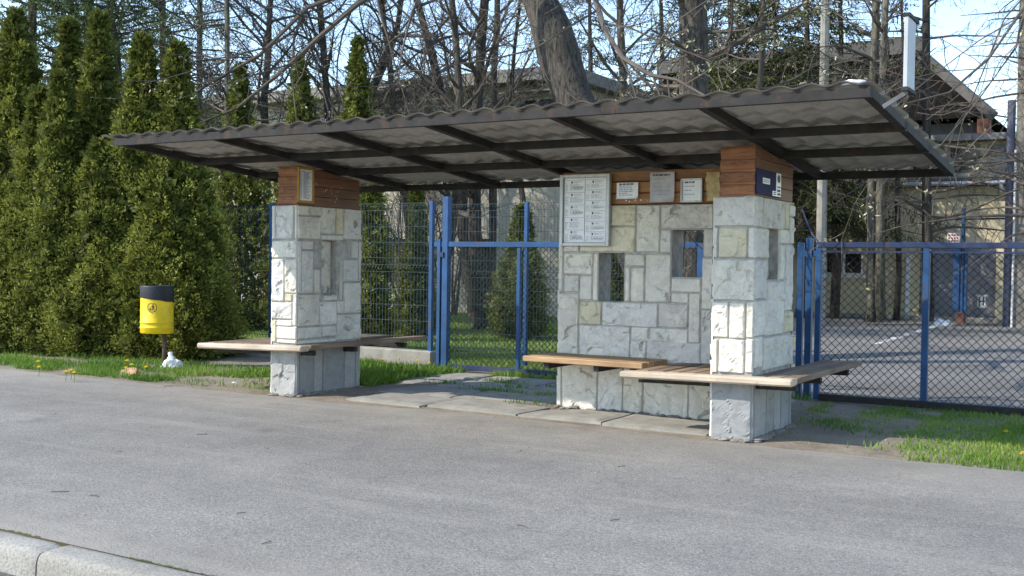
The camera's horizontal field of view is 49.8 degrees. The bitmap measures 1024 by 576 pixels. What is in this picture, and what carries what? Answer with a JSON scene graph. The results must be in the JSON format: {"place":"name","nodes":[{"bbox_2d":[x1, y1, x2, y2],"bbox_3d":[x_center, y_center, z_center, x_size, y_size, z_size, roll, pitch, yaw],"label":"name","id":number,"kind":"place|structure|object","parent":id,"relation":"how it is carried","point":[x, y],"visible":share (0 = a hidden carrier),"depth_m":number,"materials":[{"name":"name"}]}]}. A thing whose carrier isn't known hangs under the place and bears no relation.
{"place":"outdoors","nodes":[
{"label":"outdoors","id":0,"kind":"place"},
{"bbox_2d":[0,349,270,387],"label":"grass","id":1,"kind":"structure","parent":0,"point":[103,367],"depth_m":13.20,"materials":[{"name":"green plant"}]},
{"bbox_2d":[311,57,541,314],"bbox_3d":[-2.173,-2.611,27.853,4.725,6.646,6.552,0,2,-36],"label":"bare shrub","id":2,"kind":"object","parent":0,"point":[456,275],"visible":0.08,"depth_m":28.09,"materials":[{"name":"brown plant"}]},
{"bbox_2d":[382,66,498,301],"bbox_3d":[-1.974,-2.757,28.975,6.046,6.888,5.144,1,1,2],"label":"bare shrub","id":3,"kind":"object","parent":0,"point":[391,281],"visible":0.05,"depth_m":28.82,"materials":[{"name":"brown plant"}]},
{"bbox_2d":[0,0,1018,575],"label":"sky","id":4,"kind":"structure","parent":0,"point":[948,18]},
{"bbox_2d":[0,369,1023,575],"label":"pavement","id":5,"kind":"structure","parent":0,"point":[368,505],"depth_m":6.42,"materials":[{"name":"grey asphalt"}]},
{"bbox_2d":[2,529,214,575],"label":"moss","id":6,"kind":"object","parent":5,"relation":"on","point":[128,557],"visible":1,"depth_m":4.91,"materials":[{"name":"plant"}]},
{"bbox_2d":[51,386,624,543],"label":"twigs","id":7,"kind":"object","parent":5,"relation":"on","point":[244,512],"visible":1,"depth_m":6.24,"materials":[{"name":"brown plant"}]},
{"bbox_2d":[0,353,1023,470],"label":"soil verge","id":8,"kind":"structure","parent":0,"point":[836,440],"depth_m":9.85,"materials":[{"name":"brown soil"}]},
{"bbox_2d":[0,171,39,353],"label":"thuja","id":9,"kind":"object","parent":8,"relation":"on","point":[12,342],"visible":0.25,"depth_m":15.27,"materials":[{"name":"green plant"}]},
{"bbox_2d":[0,5,45,321],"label":"thuja","id":10,"kind":"object","parent":8,"relation":"on","point":[21,71],"visible":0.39,"depth_m":16.01,"materials":[{"name":"green plant"}]},
{"bbox_2d":[0,82,70,353],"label":"thuja","id":11,"kind":"object","parent":8,"relation":"on","point":[25,158],"visible":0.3,"depth_m":15.29,"materials":[{"name":"green plant"}]},
{"bbox_2d":[0,66,95,355],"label":"thuja","id":12,"kind":"object","parent":8,"relation":"on","point":[59,156],"visible":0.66,"depth_m":15.05,"materials":[{"name":"green plant"}]},
{"bbox_2d":[45,15,92,132],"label":"thuja","id":13,"kind":"object","parent":8,"relation":"on","point":[69,50],"visible":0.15,"depth_m":16.04,"materials":[{"name":"green plant"}]},
{"bbox_2d":[33,134,134,357],"bbox_3d":[-5.587,-0.521,15.094,1.716,3.195,1.703,1,1,-4],"label":"thuja","id":14,"kind":"object","parent":8,"relation":"on","point":[89,254],"visible":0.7,"depth_m":14.76,"materials":[{"name":"green plant"}]},
{"bbox_2d":[46,5,124,300],"bbox_3d":[-5.986,-1.505,15.850,1.633,5.088,1.574,1,1,-10],"label":"thuja","id":15,"kind":"object","parent":8,"relation":"on","point":[99,76],"visible":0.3,"depth_m":15.66,"materials":[{"name":"green plant"}]},
{"bbox_2d":[120,367,143,375],"bbox_3d":[-4.402,0.965,12.746,0.354,0.096,0.207,2,1,31],"label":"paper bag","id":16,"kind":"object","parent":8,"relation":"on","point":[133,369],"visible":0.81,"depth_m":12.69,"materials":[{"name":"paper"}]},
{"bbox_2d":[85,29,180,355],"bbox_3d":[-5.191,-1.259,15.299,1.745,4.643,1.764,2,1,31],"label":"thuja","id":17,"kind":"object","parent":8,"relation":"on","point":[133,113],"visible":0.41,"depth_m":15.02,"materials":[{"name":"green plant"}]},
{"bbox_2d":[140,285,173,361],"bbox_3d":[-4.421,0.523,13.730,0.410,1.116,0.410,2,1,31],"label":"litter bin","id":18,"kind":"object","parent":8,"relation":"on","point":[156,309],"visible":1,"depth_m":13.56,"materials":[{"name":"yellow plastic"}]},
{"bbox_2d":[102,177,221,359],"bbox_3d":[-4.730,-0.200,15.009,1.790,2.597,1.755,2,1,31],"label":"thuja","id":19,"kind":"object","parent":8,"relation":"on","point":[137,345],"visible":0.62,"depth_m":14.59,"materials":[{"name":"green plant"}]},
{"bbox_2d":[160,352,182,367],"bbox_3d":[-4.168,0.885,13.533,0.323,0.208,0.239,2,1,31],"label":"plastic bag","id":20,"kind":"object","parent":8,"relation":"on","point":[171,359],"visible":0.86,"depth_m":13.46,"materials":[{"name":"plastic"}]},
{"bbox_2d":[103,36,243,345],"bbox_3d":[-4.642,-1.192,15.157,1.834,4.546,1.835,0,1,-23],"label":"thuja","id":21,"kind":"object","parent":8,"relation":"on","point":[175,115],"visible":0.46,"depth_m":14.99,"materials":[{"name":"green plant"}]},
{"bbox_2d":[136,223,252,360],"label":"thuja","id":22,"kind":"object","parent":8,"relation":"on","point":[208,297],"visible":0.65,"depth_m":14.70,"materials":[{"name":"green plant"}]},
{"bbox_2d":[184,181,248,353],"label":"thuja","id":23,"kind":"object","parent":8,"relation":"on","point":[211,202],"visible":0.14,"depth_m":15.15,"materials":[{"name":"green plant"}]},
{"bbox_2d":[229,338,435,367],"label":"plinth wall","id":24,"kind":"structure","parent":8,"relation":"on","point":[411,356],"depth_m":14.05,"materials":[{"name":"concrete"}]},
{"bbox_2d":[217,201,434,350],"bbox_3d":[-4.296,-0.251,15.858,7.759,1.910,0.075,2,1,31],"label":"wire fence","id":25,"kind":"object","parent":24,"relation":"on","point":[430,305],"visible":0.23,"depth_m":14.29,"materials":[{"name":"grey metal"}]},
{"bbox_2d":[246,356,467,385],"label":"grass","id":26,"kind":"structure","parent":8,"relation":"on","point":[374,373],"depth_m":12.91,"materials":[{"name":"green plant"}]},
{"bbox_2d":[346,392,456,407],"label":"paving slab","id":27,"kind":"structure","parent":8,"relation":"on","point":[404,399],"depth_m":10.68,"materials":[{"name":"concrete"}]},
{"bbox_2d":[398,377,459,384],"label":"paving slab","id":28,"kind":"structure","parent":8,"relation":"on","point":[419,380],"depth_m":12.38,"materials":[{"name":"concrete"}]},
{"bbox_2d":[378,385,483,397],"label":"paving slab","id":29,"kind":"structure","parent":8,"relation":"on","point":[436,391],"depth_m":11.37,"materials":[{"name":"concrete"}]},
{"bbox_2d":[427,373,491,379],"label":"paving slab","id":30,"kind":"structure","parent":8,"relation":"on","point":[465,376],"depth_m":12.96,"materials":[{"name":"concrete"}]},
{"bbox_2d":[427,380,526,390],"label":"paving slab","id":31,"kind":"structure","parent":8,"relation":"on","point":[474,384],"depth_m":12.00,"materials":[{"name":"concrete"}]},
{"bbox_2d":[427,398,549,415],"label":"paving slab","id":32,"kind":"structure","parent":8,"relation":"on","point":[491,407],"depth_m":10.23,"materials":[{"name":"concrete"}]},
{"bbox_2d":[454,391,556,406],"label":"paving slab","id":33,"kind":"structure","parent":8,"relation":"on","point":[495,395],"depth_m":10.94,"materials":[{"name":"concrete"}]},
{"bbox_2d":[475,376,556,385],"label":"paving slab","id":34,"kind":"structure","parent":8,"relation":"on","point":[536,382],"depth_m":12.51,"materials":[{"name":"concrete"}]},
{"bbox_2d":[101,79,956,442],"bbox_3d":[-0.038,-0.076,10.064,7.188,2.643,3.250,2,1,31],"label":"bus shelter","id":35,"kind":"object","parent":8,"relation":"on","point":[713,343],"visible":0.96,"depth_m":9.73,"materials":[{"name":"stone"}]},
{"bbox_2d":[297,166,313,203],"bbox_3d":[-2.062,-1.029,11.041,0.018,0.355,0.235,2,1,31],"label":"framed timetable","id":36,"kind":"object","parent":35,"relation":"attached to","point":[305,184],"visible":1,"depth_m":11.04,"materials":[{"name":"paper"}]},
{"bbox_2d":[559,173,611,245],"bbox_3d":[0.678,-0.721,10.237,0.520,0.665,0.046,2,1,31],"label":"timetable board","id":37,"kind":"object","parent":35,"relation":"attached to","point":[585,211],"visible":1,"depth_m":10.23,"materials":[{"name":"paper"}]},
{"bbox_2d":[616,182,637,198],"bbox_3d":[1.044,-0.885,10.029,0.215,0.148,0.026,2,1,31],"label":"notice","id":38,"kind":"object","parent":35,"relation":"attached to","point":[627,190],"visible":1,"depth_m":10.03,"materials":[{"name":"white paper"}]},
{"bbox_2d":[649,172,674,201],"bbox_3d":[1.340,-0.901,9.849,0.236,0.270,0.023,2,2,34],"label":"notice","id":39,"kind":"object","parent":35,"relation":"attached to","point":[662,184],"visible":1,"depth_m":9.85,"materials":[{"name":"paper"}]},
{"bbox_2d":[680,178,702,201],"bbox_3d":[1.583,-0.859,9.712,0.203,0.208,0.030,2,1,31],"label":"notice","id":40,"kind":"object","parent":35,"relation":"attached to","point":[691,190],"visible":1,"depth_m":9.71,"materials":[{"name":"white paper"}]},
{"bbox_2d":[705,172,720,200],"bbox_3d":[1.748,-0.884,9.597,0.149,0.250,0.029,2,1,31],"label":"notice","id":41,"kind":"object","parent":35,"relation":"attached to","point":[713,185],"visible":0.95,"depth_m":9.61,"materials":[{"name":"paper"}]},
{"bbox_2d":[755,168,780,197],"bbox_3d":[2.043,-0.832,8.771,0.018,0.200,0.595,2,1,31],"label":"navy sign","id":42,"kind":"object","parent":35,"relation":"attached to","point":[767,183],"visible":1,"depth_m":8.74,"materials":[{"name":"metal"}]},
{"bbox_2d":[882,12,919,108],"bbox_3d":[2.415,-1.392,6.861,0.160,0.574,0.296,2,1,31],"label":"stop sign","id":43,"kind":"object","parent":35,"relation":"attached to","point":[911,21],"visible":1,"depth_m":6.75,"materials":[{"name":"metal"}]},
{"bbox_2d":[502,386,556,396],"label":"paving slab","id":44,"kind":"structure","parent":8,"relation":"on","point":[540,388],"depth_m":11.58,"materials":[{"name":"concrete"}]},
{"bbox_2d":[82,360,1009,458],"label":"dry leaves","id":45,"kind":"object","parent":8,"relation":"on","point":[667,432],"visible":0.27,"depth_m":10.77,"materials":[{"name":"plant"}]},
{"bbox_2d":[434,196,702,375],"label":"wicket gate","id":46,"kind":"structure","parent":8,"relation":"on","point":[444,245],"depth_m":13.41,"materials":[{"name":"blue metal"}]},
{"bbox_2d":[518,409,631,424],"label":"paving slab","id":47,"kind":"structure","parent":8,"relation":"on","point":[586,416],"depth_m":9.71,"materials":[{"name":"concrete"}]},
{"bbox_2d":[232,376,924,453],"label":"weeds","id":48,"kind":"object","parent":8,"relation":"on","point":[824,421],"visible":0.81,"depth_m":10.59,"materials":[{"name":"green plant"}]},
{"bbox_2d":[490,369,812,400],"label":"grass","id":49,"kind":"structure","parent":8,"relation":"on","point":[522,374],"depth_m":12.86,"materials":[{"name":"plant"}]},
{"bbox_2d":[602,414,709,435],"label":"paving slab","id":50,"kind":"structure","parent":8,"relation":"on","point":[663,424],"depth_m":9.23,"materials":[{"name":"concrete"}]},
{"bbox_2d":[795,209,818,398],"bbox_3d":[3.031,0.215,11.297,0.248,2.053,0.074,2,2,41],"label":"gate post","id":51,"kind":"object","parent":8,"relation":"on","point":[802,252],"visible":0.69,"depth_m":11.29,"materials":[{"name":"blue metal"}]},
{"bbox_2d":[813,242,1023,415],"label":"sliding gate","id":52,"kind":"structure","parent":51,"relation":"attached to","point":[926,252],"depth_m":10.60,"materials":[{"name":"blue metal"}]},
{"bbox_2d":[758,400,1023,471],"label":"grass","id":53,"kind":"structure","parent":8,"relation":"on","point":[989,440],"depth_m":8.85,"materials":[{"name":"green plant"}]},
{"bbox_2d":[237,304,795,370],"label":"lawn","id":54,"kind":"structure","parent":0,"point":[510,360],"depth_m":17.92,"materials":[{"name":"green plant"}]},
{"bbox_2d":[0,0,119,160],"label":"larch","id":55,"kind":"object","parent":54,"relation":"on","point":[34,22],"visible":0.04,"depth_m":24.07,"materials":[{"name":"brown plant"}]},
{"bbox_2d":[0,0,159,82],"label":"larch","id":56,"kind":"object","parent":54,"relation":"on","point":[40,36],"visible":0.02,"depth_m":25.54,"materials":[{"name":"brown plant"}]},
{"bbox_2d":[3,0,177,90],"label":"larch","id":57,"kind":"object","parent":54,"relation":"on","point":[81,22],"visible":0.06,"depth_m":24.09,"materials":[{"name":"brown plant"}]},
{"bbox_2d":[10,0,222,159],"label":"larch","id":58,"kind":"object","parent":54,"relation":"on","point":[128,6],"visible":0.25,"depth_m":24.01,"materials":[{"name":"brown plant"}]},
{"bbox_2d":[83,0,272,253],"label":"larch","id":59,"kind":"object","parent":54,"relation":"on","point":[180,30],"visible":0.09,"depth_m":26.39,"materials":[{"name":"brown plant"}]},
{"bbox_2d":[117,0,285,245],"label":"larch","id":60,"kind":"object","parent":54,"relation":"on","point":[199,4],"visible":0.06,"depth_m":29.51,"materials":[{"name":"plant"}]},
{"bbox_2d":[152,0,321,264],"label":"larch","id":61,"kind":"object","parent":54,"relation":"on","point":[227,32],"visible":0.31,"depth_m":22.10,"materials":[{"name":"brown plant"}]},
{"bbox_2d":[209,61,273,330],"bbox_3d":[-5.323,-1.757,21.317,1.834,5.310,1.976,2,1,31],"label":"thuja","id":62,"kind":"object","parent":54,"relation":"on","point":[243,186],"visible":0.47,"depth_m":21.10,"materials":[{"name":"green plant"}]},
{"bbox_2d":[152,0,356,282],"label":"bare tree","id":63,"kind":"object","parent":54,"relation":"on","point":[270,20],"visible":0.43,"depth_m":24.66,"materials":[{"name":"brown plant"}]},
{"bbox_2d":[246,55,322,328],"bbox_3d":[-4.019,-1.758,20.891,2.068,5.414,2.077,2,1,31],"label":"thuja","id":64,"kind":"object","parent":54,"relation":"on","point":[305,89],"visible":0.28,"depth_m":20.76,"materials":[{"name":"green plant"}]},
{"bbox_2d":[233,0,445,122],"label":"bare tree","id":65,"kind":"object","parent":54,"relation":"on","point":[322,48],"visible":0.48,"depth_m":25.85,"materials":[{"name":"brown plant"}]},
{"bbox_2d":[334,32,400,299],"bbox_3d":[-2.925,-1.910,20.742,1.784,5.737,1.775,2,1,31],"label":"thuja","id":66,"kind":"object","parent":54,"relation":"on","point":[355,104],"visible":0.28,"depth_m":20.58,"materials":[{"name":"green plant"}]},
{"bbox_2d":[272,0,468,117],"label":"bare tree","id":67,"kind":"object","parent":54,"relation":"on","point":[382,68],"visible":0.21,"depth_m":27.93,"materials":[{"name":"brown plant"}]},
{"bbox_2d":[276,0,484,241],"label":"bare tree","id":68,"kind":"object","parent":54,"relation":"on","point":[390,71],"visible":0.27,"depth_m":26.63,"materials":[{"name":"brown plant"}]},
{"bbox_2d":[357,184,404,347],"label":"thuja","id":69,"kind":"object","parent":54,"relation":"on","point":[371,245],"visible":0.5,"depth_m":15.34,"materials":[{"name":"green plant"}]},
{"bbox_2d":[388,183,436,341],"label":"thuja","id":70,"kind":"object","parent":54,"relation":"on","point":[415,198],"visible":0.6,"depth_m":18.93,"materials":[{"name":"green plant"}]},
{"bbox_2d":[204,66,653,316],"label":"tan building","id":71,"kind":"structure","parent":54,"relation":"on","point":[547,195],"depth_m":29.33,"materials":[{"name":"beige concrete"}]},
{"bbox_2d":[517,96,553,107],"bbox_3d":[0.651,-4.332,28.908,1.370,1.350,0.190,2,1,31],"label":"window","id":72,"kind":"structure","parent":71,"relation":"in","point":[530,101],"depth_m":28.92,"materials":[{"name":"grey glass"}]},
{"bbox_2d":[339,0,547,323],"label":"bare tree","id":73,"kind":"object","parent":54,"relation":"on","point":[462,227],"visible":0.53,"depth_m":24.48,"materials":[{"name":"brown plant"}]},
{"bbox_2d":[360,0,550,322],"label":"bare tree","id":74,"kind":"object","parent":54,"relation":"on","point":[459,94],"visible":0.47,"depth_m":21.54,"materials":[{"name":"brown plant"}]},
{"bbox_2d":[372,0,553,329],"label":"bare tree","id":75,"kind":"object","parent":54,"relation":"on","point":[474,195],"visible":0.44,"depth_m":22.42,"materials":[{"name":"brown plant"}]},
{"bbox_2d":[90,0,902,272],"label":"bare tree","id":76,"kind":"object","parent":54,"relation":"on","point":[557,50],"visible":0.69,"depth_m":15.70,"materials":[{"name":"brown plant"}]},
{"bbox_2d":[384,202,623,364],"bbox_3d":[0.115,-0.014,14.822,4.631,2.270,0.070,2,1,31],"label":"wire fence","id":77,"kind":"object","parent":54,"relation":"on","point":[527,216],"visible":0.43,"depth_m":15.03,"materials":[{"name":"grey metal"}]},
{"bbox_2d":[474,0,547,317],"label":"bare tree","id":78,"kind":"object","parent":54,"relation":"on","point":[522,194],"visible":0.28,"depth_m":22.65,"materials":[{"name":"brown plant"}]},
{"bbox_2d":[418,0,604,311],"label":"bare tree","id":79,"kind":"object","parent":54,"relation":"on","point":[492,196],"visible":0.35,"depth_m":24.73,"materials":[{"name":"brown plant"}]},
{"bbox_2d":[482,200,557,339],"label":"thuja","id":80,"kind":"object","parent":54,"relation":"on","point":[519,220],"visible":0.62,"depth_m":19.90,"materials":[{"name":"green plant"}]},
{"bbox_2d":[536,0,628,72],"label":"spruce","id":81,"kind":"object","parent":54,"relation":"on","point":[590,29],"visible":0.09,"depth_m":40.25,"materials":[{"name":"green plant"}]},
{"bbox_2d":[610,253,623,300],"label":"thuja","id":82,"kind":"object","parent":54,"relation":"on","point":[621,288],"visible":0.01,"depth_m":16.95,"materials":[{"name":"green plant"}]},
{"bbox_2d":[522,0,722,104],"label":"bare tree","id":83,"kind":"object","parent":54,"relation":"on","point":[620,20],"visible":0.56,"depth_m":21.96,"materials":[{"name":"brown plant"}]},
{"bbox_2d":[602,0,678,94],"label":"spruce","id":84,"kind":"object","parent":54,"relation":"on","point":[661,6],"visible":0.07,"depth_m":40.93,"materials":[{"name":"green plant"}]},
{"bbox_2d":[665,0,811,224],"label":"spruce","id":85,"kind":"object","parent":54,"relation":"on","point":[712,47],"visible":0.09,"depth_m":30.90,"materials":[{"name":"green plant"}]},
{"bbox_2d":[657,36,1006,183],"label":"dark house","id":86,"kind":"structure","parent":54,"relation":"on","point":[965,95],"depth_m":34.05,"materials":[{"name":"grey brick"}]},
{"bbox_2d":[791,315,1023,407],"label":"yard","id":87,"kind":"structure","parent":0,"point":[949,361],"depth_m":16.56,"materials":[{"name":"grey asphalt"}]},
{"bbox_2d":[609,0,845,276],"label":"bare tree","id":88,"kind":"object","parent":87,"relation":"on","point":[696,32],"visible":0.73,"depth_m":15.17,"materials":[{"name":"brown plant"}]},
{"bbox_2d":[710,0,841,90],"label":"bare tree","id":89,"kind":"object","parent":87,"relation":"on","point":[761,59],"visible":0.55,"depth_m":25.12,"materials":[{"name":"brown plant"}]},
{"bbox_2d":[708,0,888,222],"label":"spruce","id":90,"kind":"object","parent":87,"relation":"on","point":[767,78],"visible":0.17,"depth_m":30.22,"materials":[{"name":"green plant"}]},
{"bbox_2d":[814,0,829,323],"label":"concrete pole","id":91,"kind":"object","parent":87,"relation":"on","point":[821,227],"depth_m":26.47,"materials":[{"name":"grey concrete"}]},
{"bbox_2d":[734,0,920,317],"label":"spruce","id":92,"kind":"object","parent":87,"relation":"on","point":[802,194],"visible":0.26,"depth_m":29.19,"materials":[{"name":"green plant"}]},
{"bbox_2d":[792,0,917,318],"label":"spruce","id":93,"kind":"object","parent":87,"relation":"on","point":[836,287],"visible":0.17,"depth_m":29.47,"materials":[{"name":"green plant"}]},
{"bbox_2d":[803,0,950,321],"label":"bare tree","id":94,"kind":"object","parent":87,"relation":"on","point":[876,14],"visible":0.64,"depth_m":26.40,"materials":[{"name":"brown plant"}]},
{"bbox_2d":[793,311,1001,322],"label":"yard kerb","id":95,"kind":"structure","parent":87,"relation":"on","point":[915,317],"depth_m":29.70,"materials":[{"name":"concrete"}]},
{"bbox_2d":[831,0,988,319],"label":"bare tree","id":96,"kind":"object","parent":87,"relation":"on","point":[898,285],"visible":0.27,"depth_m":29.09,"materials":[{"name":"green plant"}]},
{"bbox_2d":[808,0,1023,289],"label":"bare tree","id":97,"kind":"object","parent":87,"relation":"on","point":[993,49],"visible":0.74,"depth_m":10.94,"materials":[{"name":"brown plant"}]},
{"bbox_2d":[813,0,1023,320],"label":"larch","id":98,"kind":"object","parent":87,"relation":"on","point":[927,230],"visible":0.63,"depth_m":26.54,"materials":[{"name":"brown plant"}]},
{"bbox_2d":[929,318,952,325],"bbox_3d":[10.348,0.818,26.834,0.457,0.185,0.572,0,2,-35],"label":"plastic bag","id":99,"kind":"object","parent":87,"relation":"on","point":[937,323],"visible":0.5,"depth_m":26.68,"materials":[{"name":"plastic"}]},
{"bbox_2d":[866,0,1023,294],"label":"larch","id":100,"kind":"object","parent":87,"relation":"on","point":[1019,160],"visible":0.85,"depth_m":24.45,"materials":[{"name":"brown plant"}]},
{"bbox_2d":[947,208,968,323],"bbox_3d":[11.190,-0.527,27.721,0.494,2.939,0.160,2,1,31],"label":"barrier post","id":101,"kind":"object","parent":87,"relation":"on","point":[964,273],"visible":0.69,"depth_m":27.64,"materials":[{"name":"metal"}]},
{"bbox_2d":[1002,0,1023,327],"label":"power pole","id":102,"kind":"object","parent":87,"relation":"on","point":[1014,126],"visible":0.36,"depth_m":26.42,"materials":[{"name":"concrete"}]},
{"bbox_3d":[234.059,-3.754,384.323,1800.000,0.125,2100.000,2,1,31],"label":"ground","id":103,"kind":"structure","parent":0,"visible":0},
{"bbox_2d":[0,531,60,575],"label":"kerb stone","id":104,"kind":"object","parent":103,"relation":"on","point":[20,555],"visible":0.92,"depth_m":5.16,"materials":[{"name":"concrete"}]},
{"bbox_2d":[37,545,204,575],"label":"kerb stone","id":105,"kind":"object","parent":103,"relation":"on","point":[69,560],"visible":1,"depth_m":4.92,"materials":[{"name":"concrete"}]},
{"bbox_2d":[792,132,1015,317],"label":"garage building","id":106,"kind":"structure","parent":103,"relation":"on","point":[970,233],"depth_m":30.21,"materials":[{"name":"metal"}]},
{"bbox_2d":[826,252,864,277],"bbox_3d":[9.457,-0.666,31.462,1.230,0.760,0.190,2,1,31],"label":"window","id":107,"kind":"structure","parent":106,"relation":"in","point":[857,260],"depth_m":31.42,"materials":[{"name":"glass"}]},
{"bbox_2d":[920,248,995,317],"bbox_3d":[12.080,-0.163,29.917,1.920,2.040,0.072,2,1,31],"label":"garage door","id":108,"kind":"structure","parent":106,"relation":"in","point":[938,256],"depth_m":29.73,"materials":[{"name":"grey paint"}]},
{"bbox_2d":[945,144,981,177],"bbox_3d":[12.551,-3.514,30.652,0.980,0.920,0.190,2,1,31],"label":"window","id":109,"kind":"structure","parent":106,"relation":"in","point":[959,174],"depth_m":30.67,"materials":[{"name":"glass"}]},
{"bbox_2d":[983,143,1015,177],"bbox_3d":[13.422,-3.490,30.121,0.980,0.920,0.190,2,1,31],"label":"window","id":110,"kind":"structure","parent":106,"relation":"in","point":[1000,146],"depth_m":30.23,"materials":[{"name":"glass"}]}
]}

